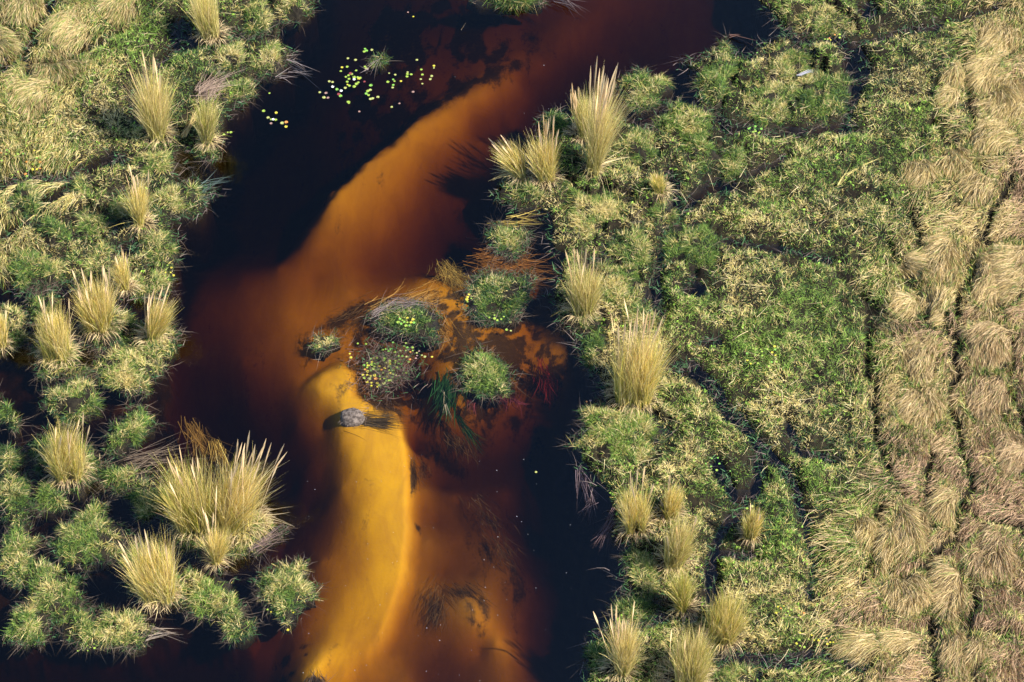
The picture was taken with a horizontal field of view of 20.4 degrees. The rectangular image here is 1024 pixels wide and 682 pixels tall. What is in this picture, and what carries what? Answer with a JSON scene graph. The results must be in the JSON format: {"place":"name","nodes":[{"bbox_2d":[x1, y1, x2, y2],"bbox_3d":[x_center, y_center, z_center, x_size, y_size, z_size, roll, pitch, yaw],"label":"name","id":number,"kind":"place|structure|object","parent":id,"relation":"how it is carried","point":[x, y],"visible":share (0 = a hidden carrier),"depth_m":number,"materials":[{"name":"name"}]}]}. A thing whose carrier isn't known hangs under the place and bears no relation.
{"place":"outdoors","nodes":[
{"label":"outdoors","id":0,"kind":"place"},
{"bbox_2d":[0,0,1023,681],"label":"ground","id":1,"kind":"structure","parent":0,"point":[328,210],"depth_m":107.55,"materials":[{"name":"plant"}]},
{"bbox_2d":[4,176,53,225],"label":"grass hummock","id":2,"kind":"object","parent":1,"relation":"on","point":[25,201],"depth_m":110.98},
{"bbox_2d":[0,0,61,40],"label":"dry grass tuft","id":3,"kind":"object","parent":1,"relation":"on","point":[25,6],"visible":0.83,"depth_m":117.58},
{"bbox_2d":[0,68,66,128],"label":"dry grass tuft","id":4,"kind":"object","parent":1,"relation":"on","point":[29,93],"visible":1,"depth_m":114.33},
{"bbox_2d":[6,231,69,301],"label":"grass hummock","id":5,"kind":"object","parent":1,"relation":"on","point":[22,262],"depth_m":108.58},
{"bbox_2d":[7,42,94,90],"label":"dry grass tuft","id":6,"kind":"object","parent":1,"relation":"on","point":[65,67],"visible":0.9,"depth_m":115.32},
{"bbox_2d":[33,0,104,59],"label":"dry grass tuft","id":7,"kind":"object","parent":1,"relation":"on","point":[63,28],"visible":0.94,"depth_m":116.85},
{"bbox_2d":[68,197,118,247],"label":"grass hummock","id":8,"kind":"object","parent":1,"relation":"on","point":[91,225],"depth_m":110.13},
{"bbox_2d":[70,239,119,286],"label":"grass hummock","id":9,"kind":"object","parent":1,"relation":"on","point":[100,255],"depth_m":108.89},
{"bbox_2d":[72,303,139,360],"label":"grass hummock","id":10,"kind":"object","parent":1,"relation":"on","point":[92,347],"depth_m":106.78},
{"bbox_2d":[66,265,127,345],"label":"reed clump","id":11,"kind":"object","parent":10,"relation":"on","point":[95,310],"visible":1,"depth_m":105.86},
{"bbox_2d":[84,0,145,31],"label":"dry grass tuft","id":12,"kind":"object","parent":1,"relation":"on","point":[124,6],"visible":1,"depth_m":117.56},
{"bbox_2d":[121,262,177,308],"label":"grass hummock","id":13,"kind":"object","parent":1,"relation":"on","point":[152,280],"depth_m":108.23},
{"bbox_2d":[119,148,188,181],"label":"grass hummock","id":14,"kind":"object","parent":1,"relation":"on","point":[160,163],"depth_m":112.37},
{"bbox_2d":[120,51,193,150],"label":"reed clump","id":15,"kind":"object","parent":1,"relation":"on","point":[154,108],"visible":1,"depth_m":111.61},
{"bbox_2d":[134,223,189,276],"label":"grass hummock","id":16,"kind":"object","parent":1,"relation":"on","point":[160,246],"depth_m":109.39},
{"bbox_2d":[106,163,158,237],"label":"reed clump","id":17,"kind":"object","parent":16,"relation":"on","point":[139,206],"visible":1,"depth_m":109.04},
{"bbox_2d":[148,175,215,225],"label":"grass hummock","id":18,"kind":"object","parent":1,"relation":"on","point":[174,199],"depth_m":111.07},
{"bbox_2d":[176,0,235,47],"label":"reed clump","id":19,"kind":"object","parent":1,"relation":"on","point":[207,23],"visible":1,"depth_m":115.96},
{"bbox_2d":[191,88,226,152],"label":"reed clump","id":20,"kind":"object","parent":1,"relation":"on","point":[208,121],"visible":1,"depth_m":112.01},
{"bbox_2d":[199,30,249,74],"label":"grass hummock","id":21,"kind":"object","parent":1,"relation":"on","point":[230,57],"depth_m":116.03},
{"bbox_2d":[233,0,300,39],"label":"grass hummock","id":22,"kind":"object","parent":1,"relation":"on","point":[257,15],"depth_m":117.55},
{"bbox_2d":[243,34,297,87],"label":"grass hummock","id":23,"kind":"object","parent":1,"relation":"on","point":[266,60],"depth_m":116.05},
{"bbox_2d":[269,0,321,33],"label":"grass hummock","id":24,"kind":"object","parent":1,"relation":"on","point":[295,10],"depth_m":117.97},
{"bbox_2d":[338,407,408,438],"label":"rock","id":25,"kind":"object","parent":1,"relation":"on","point":[352,417],"visible":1,"depth_m":104.16,"materials":[{"name":"grey stone"}]},
{"bbox_2d":[447,339,528,408],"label":"grass island","id":26,"kind":"structure","parent":1,"relation":"on","point":[485,378],"depth_m":105.35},
{"bbox_2d":[0,0,1004,681],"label":"shore tangle","id":27,"kind":"object","parent":1,"relation":"on","point":[132,248],"visible":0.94,"depth_m":108.67,"materials":[{"name":"green plant"}]},
{"bbox_2d":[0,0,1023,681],"bbox_3d":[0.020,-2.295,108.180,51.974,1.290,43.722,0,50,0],"label":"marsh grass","id":28,"kind":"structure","parent":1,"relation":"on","point":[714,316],"depth_m":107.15,"materials":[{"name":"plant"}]},
{"bbox_2d":[0,0,1023,681],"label":"dry meadow grass","id":29,"kind":"structure","parent":1,"relation":"on","point":[988,588],"depth_m":103.50,"materials":[{"name":"plant"}]},
{"bbox_2d":[68,0,958,681],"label":"leafy ground cover","id":30,"kind":"object","parent":1,"relation":"on","point":[674,304],"visible":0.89,"depth_m":107.92,"materials":[{"name":"green plant"}]},
{"bbox_2d":[483,175,549,212],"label":"grass hummock","id":31,"kind":"object","parent":1,"relation":"on","point":[526,191],"depth_m":111.32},
{"bbox_2d":[488,136,533,185],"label":"reed clump","id":32,"kind":"object","parent":31,"relation":"on","point":[512,157],"visible":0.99,"depth_m":111.11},
{"bbox_2d":[516,114,567,195],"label":"reed clump","id":33,"kind":"object","parent":31,"relation":"on","point":[543,166],"visible":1,"depth_m":110.77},
{"bbox_2d":[541,300,622,340],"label":"grass hummock","id":34,"kind":"object","parent":1,"relation":"on","point":[598,319],"depth_m":107.10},
{"bbox_2d":[557,248,618,325],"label":"reed clump","id":35,"kind":"object","parent":34,"relation":"on","point":[584,298],"visible":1,"depth_m":106.29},
{"bbox_2d":[563,323,611,378],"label":"grass hummock","id":36,"kind":"object","parent":1,"relation":"on","point":[595,342],"depth_m":106.14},
{"bbox_2d":[558,177,637,243],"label":"grass hummock","id":37,"kind":"object","parent":1,"relation":"on","point":[590,214],"depth_m":110.64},
{"bbox_2d":[567,60,641,199],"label":"reed clump","id":38,"kind":"object","parent":1,"relation":"on","point":[600,133],"visible":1,"depth_m":109.61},
{"bbox_2d":[555,395,672,475],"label":"grass hummock","id":39,"kind":"object","parent":1,"relation":"on","point":[622,436],"depth_m":103.52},
{"bbox_2d":[600,300,685,422],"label":"reed clump","id":40,"kind":"object","parent":39,"relation":"on","point":[637,378],"visible":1,"depth_m":103.17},
{"bbox_2d":[571,256,656,318],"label":"grass hummock","id":41,"kind":"object","parent":1,"relation":"on","point":[627,277],"depth_m":108.19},
{"bbox_2d":[593,600,656,681],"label":"reed clump","id":42,"kind":"object","parent":1,"relation":"on","point":[624,651],"visible":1,"depth_m":95.82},
{"bbox_2d":[591,211,663,279],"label":"grass hummock","id":43,"kind":"object","parent":1,"relation":"on","point":[629,246],"depth_m":109.32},
{"bbox_2d":[597,587,658,631],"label":"grass hummock","id":44,"kind":"object","parent":1,"relation":"on","point":[626,606],"depth_m":98.61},
{"bbox_2d":[611,119,661,169],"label":"grass hummock","id":45,"kind":"object","parent":1,"relation":"on","point":[643,149],"depth_m":112.81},
{"bbox_2d":[615,467,662,547],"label":"reed clump","id":46,"kind":"object","parent":1,"relation":"on","point":[634,512],"visible":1,"depth_m":99.75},
{"bbox_2d":[610,543,671,607],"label":"grass hummock","id":47,"kind":"object","parent":1,"relation":"on","point":[642,571],"depth_m":99.48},
{"bbox_2d":[608,56,676,120],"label":"grass hummock","id":48,"kind":"object","parent":1,"relation":"on","point":[645,90],"depth_m":114.94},
{"bbox_2d":[634,184,685,241],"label":"grass hummock","id":49,"kind":"object","parent":1,"relation":"on","point":[660,213],"depth_m":110.47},
{"bbox_2d":[653,506,702,581],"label":"reed clump","id":50,"kind":"object","parent":1,"relation":"on","point":[676,553],"visible":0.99,"depth_m":98.85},
{"bbox_2d":[644,93,723,151],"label":"grass hummock","id":51,"kind":"object","parent":1,"relation":"on","point":[692,116],"depth_m":113.79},
{"bbox_2d":[660,561,708,621],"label":"reed clump","id":52,"kind":"object","parent":1,"relation":"on","point":[682,591],"visible":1,"depth_m":97.68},
{"bbox_2d":[653,617,723,681],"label":"reed clump","id":53,"kind":"object","parent":1,"relation":"on","point":[691,663],"visible":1,"depth_m":95.44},
{"bbox_2d":[651,212,738,283],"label":"grass hummock","id":54,"kind":"object","parent":1,"relation":"on","point":[690,247],"depth_m":109.42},
{"bbox_2d":[671,125,727,183],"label":"grass hummock","id":55,"kind":"object","parent":1,"relation":"on","point":[698,146],"depth_m":112.67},
{"bbox_2d":[684,27,748,118],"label":"grass hummock","id":56,"kind":"object","parent":1,"relation":"on","point":[714,79],"depth_m":115.34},
{"bbox_2d":[696,579,761,660],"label":"reed clump","id":57,"kind":"object","parent":1,"relation":"on","point":[726,623],"visible":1,"depth_m":96.93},
{"bbox_2d":[709,135,764,189],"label":"grass hummock","id":58,"kind":"object","parent":1,"relation":"on","point":[734,163],"depth_m":112.29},
{"bbox_2d":[730,77,801,139],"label":"grass hummock","id":59,"kind":"object","parent":1,"relation":"on","point":[767,106],"depth_m":114.30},
{"bbox_2d":[754,31,822,104],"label":"grass hummock","id":60,"kind":"object","parent":1,"relation":"on","point":[786,62],"depth_m":115.82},
{"bbox_2d":[773,0,864,44],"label":"grass hummock","id":61,"kind":"object","parent":1,"relation":"on","point":[819,21],"depth_m":117.38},
{"bbox_2d":[788,52,865,131],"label":"grass hummock","id":62,"kind":"object","parent":1,"relation":"on","point":[824,96],"depth_m":114.76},
{"bbox_2d":[830,625,886,671],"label":"dry grass tuft","id":63,"kind":"object","parent":1,"relation":"on","point":[857,642],"visible":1,"depth_m":97.34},
{"bbox_2d":[865,509,907,579],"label":"dry grass tuft","id":64,"kind":"object","parent":1,"relation":"on","point":[883,553],"visible":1,"depth_m":99.94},
{"bbox_2d":[873,615,930,660],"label":"dry grass tuft","id":65,"kind":"object","parent":1,"relation":"on","point":[895,639],"visible":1,"depth_m":97.35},
{"bbox_2d":[869,565,937,629],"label":"dry grass tuft","id":66,"kind":"object","parent":1,"relation":"on","point":[914,592],"visible":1,"depth_m":98.61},
{"bbox_2d":[883,494,940,576],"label":"dry grass tuft","id":67,"kind":"object","parent":1,"relation":"on","point":[916,527],"visible":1,"depth_m":100.40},
{"bbox_2d":[885,378,953,440],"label":"dry grass tuft","id":68,"kind":"object","parent":1,"relation":"on","point":[916,410],"visible":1,"depth_m":103.94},
{"bbox_2d":[896,150,944,195],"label":"dry grass tuft","id":69,"kind":"object","parent":1,"relation":"on","point":[915,171],"visible":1,"depth_m":111.53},
{"bbox_2d":[894,330,948,391],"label":"dry grass tuft","id":70,"kind":"object","parent":1,"relation":"on","point":[921,360],"visible":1,"depth_m":105.50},
{"bbox_2d":[914,283,956,331],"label":"dry grass tuft","id":71,"kind":"object","parent":1,"relation":"on","point":[937,297],"visible":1,"depth_m":107.26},
{"bbox_2d":[918,217,966,296],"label":"dry grass tuft","id":72,"kind":"object","parent":1,"relation":"on","point":[954,258],"visible":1,"depth_m":108.65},
{"bbox_2d":[919,478,968,543],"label":"dry grass tuft","id":73,"kind":"object","parent":1,"relation":"on","point":[941,503],"visible":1,"depth_m":101.12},
{"bbox_2d":[924,554,976,633],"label":"dry grass tuft","id":74,"kind":"object","parent":1,"relation":"on","point":[946,598],"visible":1,"depth_m":98.86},
{"bbox_2d":[932,139,981,184],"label":"dry grass tuft","id":75,"kind":"object","parent":1,"relation":"on","point":[956,160],"visible":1,"depth_m":111.84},
{"bbox_2d":[927,623,996,681],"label":"dry grass tuft","id":76,"kind":"object","parent":1,"relation":"on","point":[956,658],"visible":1,"depth_m":97.12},
{"bbox_2d":[953,163,1001,218],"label":"dry grass tuft","id":77,"kind":"object","parent":1,"relation":"on","point":[974,189],"visible":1,"depth_m":110.96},
{"bbox_2d":[956,46,1008,104],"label":"dry grass tuft","id":78,"kind":"object","parent":1,"relation":"on","point":[980,63],"visible":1,"depth_m":115.11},
{"bbox_2d":[953,363,1020,434],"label":"dry grass tuft","id":79,"kind":"object","parent":1,"relation":"on","point":[984,400],"visible":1,"depth_m":104.36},
{"bbox_2d":[953,307,1023,378],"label":"dry grass tuft","id":80,"kind":"object","parent":1,"relation":"on","point":[991,337],"visible":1,"depth_m":105.91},
{"bbox_2d":[955,108,1023,161],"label":"dry grass tuft","id":81,"kind":"object","parent":1,"relation":"on","point":[985,141],"visible":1,"depth_m":112.78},
{"bbox_2d":[962,238,1017,323],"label":"dry grass tuft","id":82,"kind":"object","parent":1,"relation":"on","point":[984,285],"visible":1,"depth_m":107.82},
{"bbox_2d":[957,522,1023,595],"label":"dry grass tuft","id":83,"kind":"object","parent":1,"relation":"on","point":[990,566],"visible":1,"depth_m":99.65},
{"bbox_2d":[969,11,1023,66],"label":"dry grass tuft","id":84,"kind":"object","parent":1,"relation":"on","point":[996,39],"visible":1,"depth_m":116.44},
{"bbox_2d":[971,53,1023,137],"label":"dry grass tuft","id":85,"kind":"object","parent":1,"relation":"on","point":[1012,93],"visible":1,"depth_m":114.22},
{"bbox_2d":[985,229,1023,326],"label":"dry grass tuft","id":86,"kind":"object","parent":1,"relation":"on","point":[1012,269],"visible":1,"depth_m":108.22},
{"bbox_2d":[987,416,1023,494],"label":"dry grass tuft","id":87,"kind":"object","parent":1,"relation":"on","point":[1009,450],"visible":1,"depth_m":102.65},
{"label":"water","id":88,"kind":"structure","parent":0,"visible":0},
{"bbox_2d":[0,300,37,359],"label":"grass hummock","id":89,"kind":"object","parent":88,"relation":"on","point":[16,329],"depth_m":106.81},
{"bbox_2d":[0,466,43,537],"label":"grass hummock","id":90,"kind":"object","parent":88,"relation":"on","point":[15,501],"depth_m":101.63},
{"bbox_2d":[0,511,50,597],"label":"grass hummock","id":91,"kind":"object","parent":88,"relation":"on","point":[17,552],"depth_m":100.09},
{"bbox_2d":[0,595,66,656],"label":"grass hummock","id":92,"kind":"object","parent":88,"relation":"on","point":[26,630],"depth_m":98.16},
{"bbox_2d":[28,474,80,521],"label":"grass hummock","id":93,"kind":"object","parent":88,"relation":"on","point":[54,506],"depth_m":101.71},
{"bbox_2d":[6,553,107,633],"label":"grass hummock","id":94,"kind":"object","parent":88,"relation":"on","point":[55,592],"depth_m":99.07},
{"bbox_2d":[21,331,95,390],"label":"grass hummock","id":95,"kind":"object","parent":88,"relation":"on","point":[53,377],"depth_m":105.70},
{"bbox_2d":[31,293,85,372],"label":"reed clump","id":96,"kind":"object","parent":95,"relation":"on","point":[54,341],"visible":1,"depth_m":105.11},
{"bbox_2d":[16,423,112,504],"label":"grass hummock","id":97,"kind":"object","parent":88,"relation":"on","point":[79,494],"depth_m":102.75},
{"bbox_2d":[34,412,96,493],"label":"reed clump","id":98,"kind":"object","parent":97,"relation":"on","point":[68,460],"visible":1,"depth_m":101.43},
{"bbox_2d":[28,368,113,432],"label":"grass hummock","id":99,"kind":"object","parent":88,"relation":"on","point":[75,398],"depth_m":104.54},
{"bbox_2d":[47,596,108,656],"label":"grass hummock","id":100,"kind":"object","parent":88,"relation":"on","point":[78,628],"depth_m":98.11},
{"bbox_2d":[29,485,142,591],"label":"grass hummock","id":101,"kind":"object","parent":88,"relation":"on","point":[91,538],"depth_m":100.42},
{"bbox_2d":[90,459,161,504],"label":"grass hummock","id":102,"kind":"object","parent":88,"relation":"on","point":[114,479],"depth_m":102.27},
{"bbox_2d":[88,399,169,467],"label":"grass hummock","id":103,"kind":"object","parent":88,"relation":"on","point":[133,430],"depth_m":103.59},
{"bbox_2d":[82,339,176,406],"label":"grass hummock","id":104,"kind":"object","parent":88,"relation":"on","point":[126,375],"depth_m":105.46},
{"bbox_2d":[87,596,175,664],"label":"grass hummock","id":105,"kind":"object","parent":88,"relation":"on","point":[122,634],"depth_m":98.06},
{"bbox_2d":[107,532,183,607],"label":"grass hummock","id":106,"kind":"object","parent":88,"relation":"on","point":[127,588],"depth_m":99.85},
{"bbox_2d":[113,521,192,623],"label":"reed clump","id":107,"kind":"object","parent":106,"relation":"on","point":[155,583],"visible":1,"depth_m":97.73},
{"bbox_2d":[116,464,178,531],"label":"grass hummock","id":108,"kind":"object","parent":88,"relation":"on","point":[137,501],"depth_m":101.65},
{"bbox_2d":[118,305,198,375],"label":"grass hummock","id":109,"kind":"object","parent":88,"relation":"on","point":[168,353],"depth_m":106.33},
{"bbox_2d":[132,283,181,346],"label":"reed clump","id":110,"kind":"object","parent":109,"relation":"on","point":[158,321],"visible":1,"depth_m":105.61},
{"bbox_2d":[152,500,221,566],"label":"grass hummock","id":111,"kind":"object","parent":88,"relation":"on","point":[191,551],"depth_m":100.62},
{"bbox_2d":[146,446,223,557],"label":"reed clump","id":112,"kind":"object","parent":111,"relation":"on","point":[185,505],"visible":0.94,"depth_m":99.54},
{"bbox_2d":[178,563,262,633],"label":"grass hummock","id":113,"kind":"object","parent":88,"relation":"on","point":[207,596],"depth_m":98.88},
{"bbox_2d":[195,486,237,573],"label":"reed clump","id":114,"kind":"object","parent":113,"relation":"on","point":[216,549],"visible":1,"depth_m":98.96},
{"bbox_2d":[205,604,269,652],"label":"grass hummock","id":115,"kind":"object","parent":88,"relation":"on","point":[234,629],"depth_m":98.24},
{"bbox_2d":[214,509,292,567],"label":"grass hummock","id":116,"kind":"object","parent":88,"relation":"on","point":[241,556],"depth_m":100.67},
{"bbox_2d":[199,431,287,550],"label":"reed clump","id":117,"kind":"object","parent":116,"relation":"on","point":[236,501],"visible":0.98,"depth_m":99.60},
{"bbox_2d":[232,551,327,641],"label":"grass hummock","id":118,"kind":"object","parent":88,"relation":"on","point":[285,589],"depth_m":99.13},
{"bbox_2d":[340,326,431,424],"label":"weed raft","id":119,"kind":"object","parent":88,"relation":"on","point":[391,364],"visible":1,"depth_m":105.79,"materials":[{"name":"green plant"}]},
{"bbox_2d":[356,291,451,353],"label":"grass island","id":120,"kind":"structure","parent":88,"relation":"on","point":[424,328],"depth_m":107.18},
{"bbox_2d":[448,260,543,338],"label":"grass island","id":121,"kind":"structure","parent":88,"relation":"on","point":[499,296],"depth_m":107.97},
{"bbox_2d":[35,0,973,681],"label":"loose straw","id":122,"kind":"object","parent":88,"relation":"on","point":[707,320],"visible":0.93,"depth_m":108.61,"materials":[{"name":"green plant"}]},
{"bbox_2d":[466,0,550,17],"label":"grass island","id":123,"kind":"structure","parent":88,"relation":"on","point":[500,7],"depth_m":118.52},
{"bbox_2d":[476,214,542,268],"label":"grass island","id":124,"kind":"structure","parent":88,"relation":"on","point":[511,243],"depth_m":109.84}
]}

